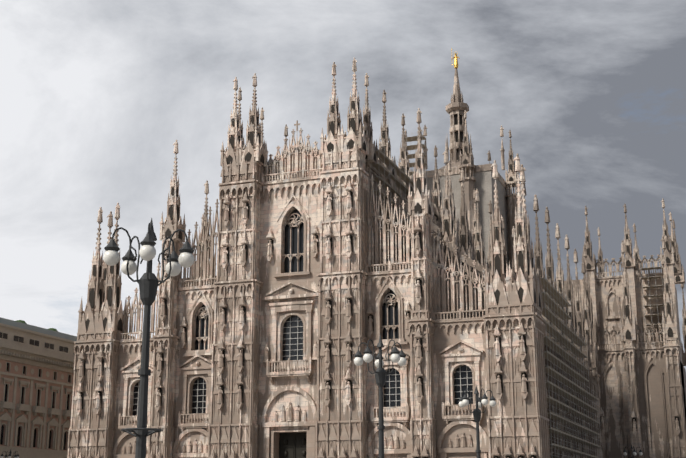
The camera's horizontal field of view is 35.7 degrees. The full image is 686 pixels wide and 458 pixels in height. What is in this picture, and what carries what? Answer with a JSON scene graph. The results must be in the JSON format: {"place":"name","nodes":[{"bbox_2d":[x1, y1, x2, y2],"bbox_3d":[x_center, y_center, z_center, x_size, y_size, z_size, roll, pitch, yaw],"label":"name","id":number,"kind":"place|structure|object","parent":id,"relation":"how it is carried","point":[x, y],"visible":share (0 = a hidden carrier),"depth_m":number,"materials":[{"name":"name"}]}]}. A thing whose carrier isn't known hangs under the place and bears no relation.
{"place":"outdoors","nodes":[
{"label":"outdoors","id":0,"kind":"place"},
{"bbox_2d":[0,0,685,369],"label":"sky","id":1,"kind":"structure","parent":0,"point":[96,96],"materials":[{"name":"grey"}]},
{"label":"ground","id":2,"kind":"structure","parent":0,"visible":0},
{"bbox_2d":[0,450,19,457],"bbox_3d":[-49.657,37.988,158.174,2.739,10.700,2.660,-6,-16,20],"label":"street lamp","id":3,"kind":"object","parent":2,"relation":"on","point":[14,455],"visible":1,"depth_m":159.01,"materials":[{"name":"glass"}]},
{"bbox_2d":[0,317,76,457],"bbox_3d":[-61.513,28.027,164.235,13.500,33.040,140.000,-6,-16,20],"label":"building","id":4,"kind":"structure","parent":2,"relation":"on","point":[36,375],"depth_m":177.26,"materials":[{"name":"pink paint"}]},
{"bbox_2d":[103,218,193,457],"bbox_3d":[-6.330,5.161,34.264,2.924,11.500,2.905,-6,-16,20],"label":"street lamp","id":5,"kind":"object","parent":2,"relation":"on","point":[148,281],"visible":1,"depth_m":34.73,"materials":[{"name":"metal"}]},
{"bbox_2d":[67,48,685,457],"bbox_3d":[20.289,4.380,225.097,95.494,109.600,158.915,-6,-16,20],"label":"cathedral","id":6,"kind":"structure","parent":2,"relation":"on","point":[283,296],"depth_m":151.45,"materials":[{"name":"stone"}]},
{"bbox_2d":[354,334,406,457],"bbox_3d":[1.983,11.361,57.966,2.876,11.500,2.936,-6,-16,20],"label":"street lamp","id":7,"kind":"object","parent":2,"relation":"on","point":[397,356],"visible":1,"depth_m":58.52,"materials":[{"name":"metal"}]},
{"bbox_2d":[459,385,495,457],"bbox_3d":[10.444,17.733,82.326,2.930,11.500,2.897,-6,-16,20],"label":"street lamp","id":8,"kind":"object","parent":2,"relation":"on","point":[464,401],"visible":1,"depth_m":82.83,"materials":[{"name":"metal"}]},
{"bbox_2d":[371,132,665,457],"bbox_3d":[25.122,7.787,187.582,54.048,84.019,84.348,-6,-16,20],"label":"scaffolding","id":9,"kind":"object","parent":2,"relation":"on","point":[553,305],"visible":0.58,"depth_m":158.23,"materials":[{"name":"metal"}]},
{"bbox_2d":[623,444,642,457],"bbox_3d":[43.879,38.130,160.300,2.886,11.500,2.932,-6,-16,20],"label":"street lamp","id":10,"kind":"object","parent":2,"relation":"on","point":[633,453],"visible":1,"depth_m":160.97,"materials":[{"name":"glass"}]}
]}

